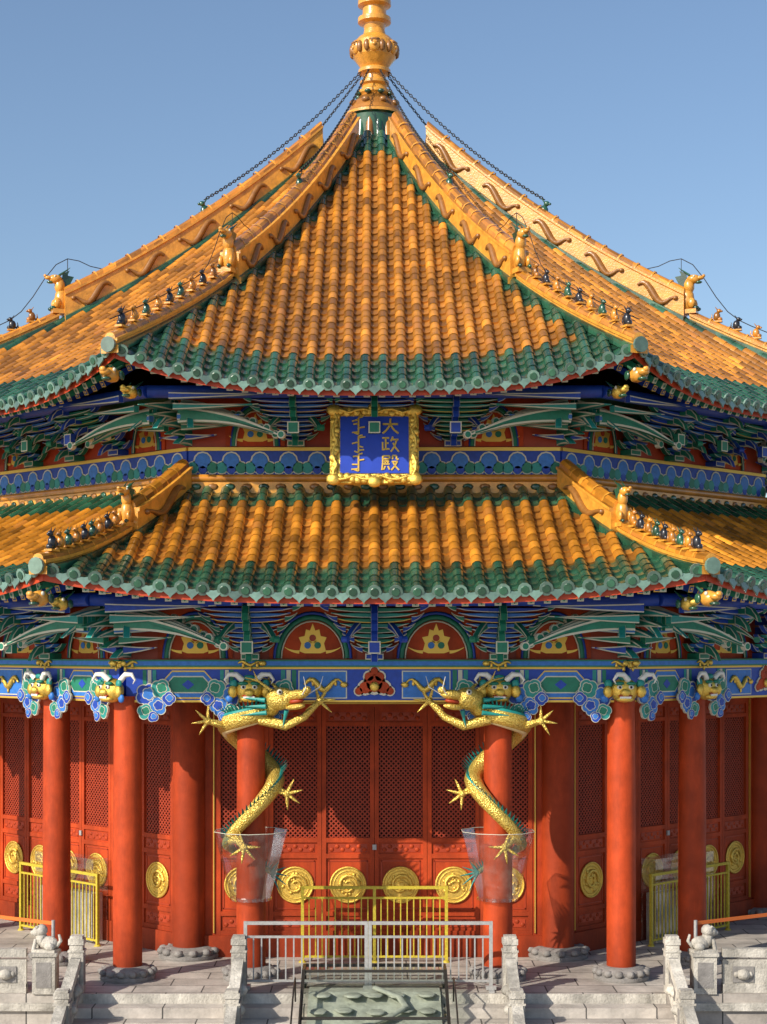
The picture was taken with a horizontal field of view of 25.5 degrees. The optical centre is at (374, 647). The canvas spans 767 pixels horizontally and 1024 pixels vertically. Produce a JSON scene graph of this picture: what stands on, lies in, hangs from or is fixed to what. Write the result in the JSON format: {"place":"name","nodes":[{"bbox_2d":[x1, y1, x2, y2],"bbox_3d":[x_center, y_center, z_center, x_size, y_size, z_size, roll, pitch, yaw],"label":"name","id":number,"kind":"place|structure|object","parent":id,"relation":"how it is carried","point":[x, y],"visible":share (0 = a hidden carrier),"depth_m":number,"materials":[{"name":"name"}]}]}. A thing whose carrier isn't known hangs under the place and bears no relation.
{"place":"outdoors","nodes":[
{"label":"outdoors","id":0,"kind":"place"},
{"bbox_2d":[9,719,14,813],"bbox_3d":[-8.591,2.710,37.850,2.518,5.520,8.160,0,0,0],"label":"door wall","id":1,"kind":"structure","parent":0,"point":[13,764],"depth_m":35.48,"materials":[{"name":"wood"}]},
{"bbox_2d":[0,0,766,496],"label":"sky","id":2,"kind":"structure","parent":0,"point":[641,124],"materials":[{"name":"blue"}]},
{"bbox_2d":[204,702,589,961],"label":"wall","id":3,"kind":"structure","parent":0,"point":[374,782],"depth_m":29.97,"materials":[{"name":"wood"}]},
{"bbox_2d":[147,381,689,449],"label":"roof brackets","id":4,"kind":"object","parent":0,"point":[509,418],"visible":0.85,"depth_m":29.12,"materials":[{"name":"blue"}]},
{"bbox_2d":[188,399,560,494],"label":"upper wall","id":5,"kind":"structure","parent":4,"relation":"attached to","point":[292,469],"depth_m":29.86,"materials":[{"name":"paint"}]},
{"bbox_2d":[326,403,422,487],"bbox_3d":[0.000,-3.437,28.820,1.627,1.494,0.763,0,0,0],"label":"name plaque","id":6,"kind":"object","parent":4,"relation":"attached to","point":[360,454],"visible":1,"depth_m":28.66,"materials":[{"name":"blue wood"}]},
{"bbox_2d":[115,353,634,396],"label":"eave rafters","id":7,"kind":"object","parent":4,"relation":"on","point":[381,393],"visible":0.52,"depth_m":27.61,"materials":[{"name":"green"}]},
{"bbox_2d":[117,130,631,395],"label":"roof tiles","id":8,"kind":"object","parent":7,"relation":"on","point":[374,275],"visible":0.98,"depth_m":29.92,"materials":[{"name":"brown tile"}]},
{"bbox_2d":[99,111,360,382],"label":"hip ridge","id":9,"kind":"structure","parent":8,"relation":"on","point":[258,242],"depth_m":31.71,"materials":[{"name":"ceramic"}]},
{"bbox_2d":[345,0,403,134],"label":"roof finial","id":10,"kind":"object","parent":8,"relation":"on","point":[374,48],"visible":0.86,"depth_m":37.51,"materials":[{"name":"metal"}]},
{"bbox_2d":[110,69,369,321],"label":"finial chains","id":11,"kind":"object","parent":10,"relation":"hanging from","point":[298,176],"visible":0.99,"depth_m":34.46,"materials":[{"name":"metal"}]},
{"bbox_2d":[388,111,649,382],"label":"hip ridge","id":12,"kind":"structure","parent":8,"relation":"on","point":[490,243],"depth_m":31.72,"materials":[{"name":"ceramic"}]},
{"bbox_2d":[379,69,638,321],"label":"finial chains","id":13,"kind":"object","parent":12,"relation":"attached to","point":[450,176],"visible":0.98,"depth_m":34.45,"materials":[{"name":"metal"}]},
{"bbox_2d":[560,399,766,508],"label":"upper wall","id":14,"kind":"structure","parent":4,"relation":"attached to","point":[644,477],"depth_m":32.11,"materials":[{"name":"paint"}]},
{"bbox_2d":[560,385,766,473],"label":"roof brackets","id":15,"kind":"object","parent":14,"relation":"attached to","point":[707,437],"visible":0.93,"depth_m":31.31,"materials":[{"name":"green wood"}]},
{"bbox_2d":[614,353,766,421],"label":"eave rafters","id":16,"kind":"object","parent":15,"relation":"on","point":[655,381],"visible":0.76,"depth_m":28.98,"materials":[{"name":"green"}]},
{"bbox_2d":[435,160,766,416],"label":"roof tiles","id":17,"kind":"object","parent":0,"point":[694,357],"visible":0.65,"depth_m":33.44,"materials":[{"name":"brown tile"}]},
{"bbox_2d":[574,697,766,950],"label":"wall","id":18,"kind":"structure","parent":0,"point":[738,841],"depth_m":32.39,"materials":[{"name":"wood"}]},
{"bbox_2d":[623,659,766,718],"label":"architrave beam","id":19,"kind":"structure","parent":18,"relation":"on","point":[686,684],"depth_m":29.13,"materials":[{"name":"blue paint"}]},
{"bbox_2d":[621,593,766,660],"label":"roof brackets","id":20,"kind":"object","parent":19,"relation":"on","point":[748,623],"visible":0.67,"depth_m":28.98,"materials":[{"name":"green"}]},
{"bbox_2d":[681,574,766,604],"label":"eave rafters","id":21,"kind":"object","parent":20,"relation":"on","point":[737,593],"visible":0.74,"depth_m":26.60,"materials":[{"name":"green"}]},
{"bbox_2d":[613,492,766,595],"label":"roof tiles","id":22,"kind":"object","parent":21,"relation":"on","point":[733,539],"visible":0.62,"depth_m":30.51,"materials":[{"name":"brown tile"}]},
{"bbox_2d":[733,718,739,814],"bbox_3d":[8.591,2.710,37.850,2.518,5.520,8.160,0,0,0],"label":"door wall","id":23,"kind":"structure","parent":0,"point":[735,765],"depth_m":35.47,"materials":[{"name":"wood"}]},
{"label":"upper roof tiles","id":24,"kind":"object","parent":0,"visible":0},
{"bbox_2d":[0,121,323,348],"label":"hip ridge","id":25,"kind":"structure","parent":24,"relation":"on","point":[109,280],"depth_m":35.84,"materials":[{"name":"ceramic"}]},
{"bbox_2d":[0,72,360,324],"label":"finial chains","id":26,"kind":"object","parent":25,"relation":"attached to","point":[203,205],"visible":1,"depth_m":36.68,"materials":[{"name":"metal"}]},
{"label":"upper hip ridge","id":27,"kind":"object","parent":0,"visible":0},
{"bbox_2d":[553,369,663,395],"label":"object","id":28,"kind":"object","parent":27,"relation":"on","point":[613,377],"visible":0.02,"depth_m":41.37,"materials":[{"name":"brown wood"}]},
{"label":"upper hip ridge","id":29,"kind":"object","parent":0,"visible":0},
{"bbox_2d":[84,369,195,395],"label":"rafters","id":30,"kind":"object","parent":29,"relation":"on","point":[138,376],"visible":0.02,"depth_m":41.37,"materials":[{"name":"brown tile"}]},
{"bbox_2d":[322,76,360,126],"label":"finial chains","id":31,"kind":"object","parent":29,"relation":"attached to","point":[345,96],"visible":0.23,"depth_m":38.14,"materials":[{"name":"metal"}]},
{"label":"ground","id":32,"kind":"structure","parent":0,"visible":0},
{"bbox_2d":[72,1003,676,1023],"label":"front stairs","id":33,"kind":"structure","parent":32,"relation":"on","point":[281,1014],"depth_m":26.38,"materials":[{"name":"stone"}]},
{"bbox_2d":[290,963,458,1023],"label":"ramp glass cover","id":34,"kind":"object","parent":33,"relation":"on","point":[375,1004],"visible":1,"depth_m":26.42,"materials":[{"name":"glass"},{"name":"metal"}]},
{"bbox_2d":[0,934,766,1023],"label":"stone balustrade","id":35,"kind":"object","parent":33,"relation":"on","point":[744,975],"visible":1,"depth_m":26.71,"materials":[{"name":"grey stone"}]},
{"bbox_2d":[31,924,717,952],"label":"stone lions","id":36,"kind":"object","parent":35,"relation":"on","point":[43,942],"visible":1,"depth_m":26.82,"materials":[{"name":"grey stone"}]},
{"bbox_2d":[0,919,766,1023],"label":"stone platform","id":37,"kind":"structure","parent":32,"relation":"on","point":[205,982],"depth_m":27.49,"materials":[{"name":"grey stone"}]},
{"bbox_2d":[18,861,100,946],"bbox_3d":[-5.954,4.806,31.896,2.640,1.327,0.140,0,0,45],"label":"metal fence","id":38,"kind":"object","parent":37,"relation":"on","point":[22,925],"depth_m":31.49,"materials":[{"name":"metal"}]},
{"bbox_2d":[42,856,101,941],"bbox_3d":[-5.756,4.695,32.094,1.900,1.550,0.320,0,0,45],"label":"glass display case","id":39,"kind":"object","parent":37,"relation":"on","point":[84,912],"visible":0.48,"depth_m":31.57,"materials":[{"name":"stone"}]},
{"bbox_2d":[28,696,157,983],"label":"columns","id":40,"kind":"structure","parent":37,"relation":"on","point":[127,966],"depth_m":27.89,"materials":[{"name":"wood"}]},
{"bbox_2d":[0,698,218,961],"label":"wall","id":41,"kind":"structure","parent":37,"relation":"on","point":[173,835],"depth_m":31.57,"materials":[{"name":"wood"}]},
{"bbox_2d":[0,659,175,721],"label":"architrave beam","id":42,"kind":"structure","parent":41,"relation":"on","point":[98,685],"depth_m":28.70,"materials":[{"name":"blue paint"}]},
{"bbox_2d":[0,590,228,660],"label":"roof brackets","id":43,"kind":"object","parent":42,"relation":"on","point":[72,625],"visible":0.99,"depth_m":27.57,"materials":[{"name":"green"}]},
{"bbox_2d":[0,574,67,602],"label":"eave rafters","id":44,"kind":"object","parent":43,"relation":"on","point":[10,593],"visible":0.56,"depth_m":26.43,"materials":[{"name":"green"}]},
{"bbox_2d":[0,492,135,592],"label":"roof tiles","id":45,"kind":"object","parent":44,"relation":"on","point":[24,530],"visible":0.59,"depth_m":30.56,"materials":[{"name":"brown tile"}]},
{"bbox_2d":[0,399,188,506],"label":"upper wall","id":46,"kind":"structure","parent":45,"relation":"on","point":[103,477],"depth_m":31.92,"materials":[{"name":"paint"}]},
{"bbox_2d":[0,381,285,471],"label":"roof brackets","id":47,"kind":"object","parent":46,"relation":"on","point":[89,427],"visible":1,"depth_m":30.25,"materials":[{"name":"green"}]},
{"bbox_2d":[0,353,134,417],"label":"eave rafters","id":48,"kind":"object","parent":47,"relation":"on","point":[93,381],"visible":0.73,"depth_m":28.89,"materials":[{"name":"green"}]},
{"bbox_2d":[0,160,313,412],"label":"roof tiles","id":49,"kind":"object","parent":48,"relation":"on","point":[55,357],"visible":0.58,"depth_m":33.59,"materials":[{"name":"brown tile"}]},
{"bbox_2d":[244,921,495,992],"bbox_3d":[-0.100,4.921,27.050,4.080,1.098,0.500,0,0,0],"label":"metal railing","id":50,"kind":"object","parent":37,"relation":"on","point":[368,980],"visible":0.95,"depth_m":27.03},
{"bbox_2d":[299,886,449,962],"bbox_3d":[0.000,4.806,29.430,2.640,1.327,0.140,0,0,0],"label":"metal railing","id":51,"kind":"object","parent":37,"relation":"on","point":[374,955],"depth_m":29.41,"materials":[{"name":"metal"}]},
{"bbox_2d":[0,913,766,979],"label":"orange belt barrier","id":52,"kind":"object","parent":37,"relation":"on","point":[52,923],"visible":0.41,"depth_m":28.21,"materials":[{"name":"orange"}]},
{"bbox_2d":[221,699,650,983],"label":"columns","id":53,"kind":"structure","parent":37,"relation":"on","point":[620,966],"depth_m":27.79,"materials":[{"name":"wood"}]},
{"bbox_2d":[214,827,287,902],"bbox_3d":[-2.040,3.597,28.000,1.191,1.146,1.252,0,0,0],"label":"shield","id":54,"kind":"object","parent":53,"relation":"attached to","point":[216,832],"visible":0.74,"depth_m":27.89,"materials":[{"name":"clear"}]},
{"bbox_2d":[191,671,334,891],"bbox_3d":[-1.702,2.219,27.830,2.245,3.684,1.320,0,0,22],"label":"dragon sculpture","id":55,"kind":"object","parent":53,"relation":"attached to","point":[228,725],"visible":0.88,"depth_m":27.52,"materials":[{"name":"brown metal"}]},
{"bbox_2d":[109,660,664,722],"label":"architrave beam","id":56,"kind":"structure","parent":53,"relation":"on","point":[593,689],"depth_m":27.80,"materials":[{"name":"blue paint"}]},
{"bbox_2d":[90,590,750,661],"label":"roof brackets","id":57,"kind":"object","parent":56,"relation":"on","point":[603,628],"visible":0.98,"depth_m":27.68,"materials":[{"name":"blue"}]},
{"bbox_2d":[42,574,706,606],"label":"eave rafters","id":58,"kind":"object","parent":57,"relation":"on","point":[349,602],"visible":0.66,"depth_m":25.71,"materials":[{"name":"green"}]},
{"bbox_2d":[46,486,702,603],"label":"roof tiles","id":59,"kind":"object","parent":58,"relation":"on","point":[300,543],"visible":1,"depth_m":27.30,"materials":[{"name":"brown tile"}]},
{"bbox_2d":[26,459,193,606],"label":"hip ridge","id":60,"kind":"structure","parent":59,"relation":"attached to","point":[147,507],"depth_m":27.62,"materials":[{"name":"ceramic"}]},
{"bbox_2d":[555,459,722,606],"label":"hip ridge","id":61,"kind":"structure","parent":59,"relation":"attached to","point":[602,507],"depth_m":27.62,"materials":[{"name":"ceramic"}]},
{"bbox_2d":[413,671,557,890],"bbox_3d":[1.701,2.219,27.830,2.246,3.684,1.320,0,0,-22],"label":"dragon sculpture","id":62,"kind":"object","parent":53,"relation":"attached to","point":[484,713],"visible":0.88,"depth_m":27.52,"materials":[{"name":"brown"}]},
{"bbox_2d":[461,827,533,899],"bbox_3d":[2.040,3.597,28.000,1.191,1.146,1.252,0,0,0],"label":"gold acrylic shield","id":63,"kind":"object","parent":53,"relation":"attached to","point":[491,834],"visible":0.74,"depth_m":27.90,"materials":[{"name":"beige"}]},
{"bbox_2d":[646,855,708,941],"bbox_3d":[5.756,4.695,32.094,1.900,1.550,0.320,0,0,-45],"label":"glass display case","id":64,"kind":"object","parent":37,"relation":"on","point":[647,916],"visible":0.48,"depth_m":31.58,"materials":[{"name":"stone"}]},
{"bbox_2d":[648,861,730,946],"bbox_3d":[5.954,4.806,31.896,2.640,1.327,0.140,0,0,-45],"label":"metal railing","id":65,"kind":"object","parent":37,"relation":"on","point":[726,925],"depth_m":31.49,"materials":[{"name":"metal"}]},
{"bbox_2d":[678,699,720,966],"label":"columns","id":66,"kind":"structure","parent":37,"relation":"on","point":[692,828],"depth_m":29.24,"materials":[{"name":"wood"}]},
{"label":"lower bracket sets","id":67,"kind":"object","parent":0,"visible":0},
{"bbox_2d":[636,587,694,593],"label":"eave rafters","id":68,"kind":"object","parent":67,"relation":"on","point":[672,589],"visible":0.01,"depth_m":44.38,"materials":[{"name":"brown"}]},
{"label":"lower bracket sets","id":69,"kind":"object","parent":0,"visible":0},
{"bbox_2d":[54,587,112,593],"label":"eave rafters","id":70,"kind":"object","parent":69,"relation":"on","point":[76,589],"visible":0.01,"depth_m":44.38,"materials":[{"name":"brown"}]},
{"bbox_3d":[7.905,-3.590,37.850,0.570,1.920,6.761,0,0,0],"label":"upper wall band","id":71,"kind":"object","parent":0,"visible":0},
{"bbox_2d":[763,473,766,492],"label":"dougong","id":72,"kind":"object","parent":71,"relation":"attached to","point":[765,481],"depth_m":38.96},
{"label":"upper roof tiles","id":73,"kind":"object","parent":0,"visible":0},
{"bbox_2d":[425,121,766,353],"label":"hip ridge","id":74,"kind":"structure","parent":73,"relation":"on","point":[678,300],"depth_m":35.80,"materials":[{"name":"ceramic"}]},
{"bbox_2d":[388,72,766,332],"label":"finial chains","id":75,"kind":"object","parent":74,"relation":"attached to","point":[545,205],"visible":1,"depth_m":36.67,"materials":[{"name":"metal"}]},
{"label":"upper hip ridge","id":76,"kind":"object","parent":73,"relation":"attached to","visible":0},
{"bbox_2d":[388,76,426,124],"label":"finial chains","id":77,"kind":"object","parent":76,"relation":"attached to","point":[412,108],"visible":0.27,"depth_m":38.15,"materials":[{"name":"metal"}]}
]}

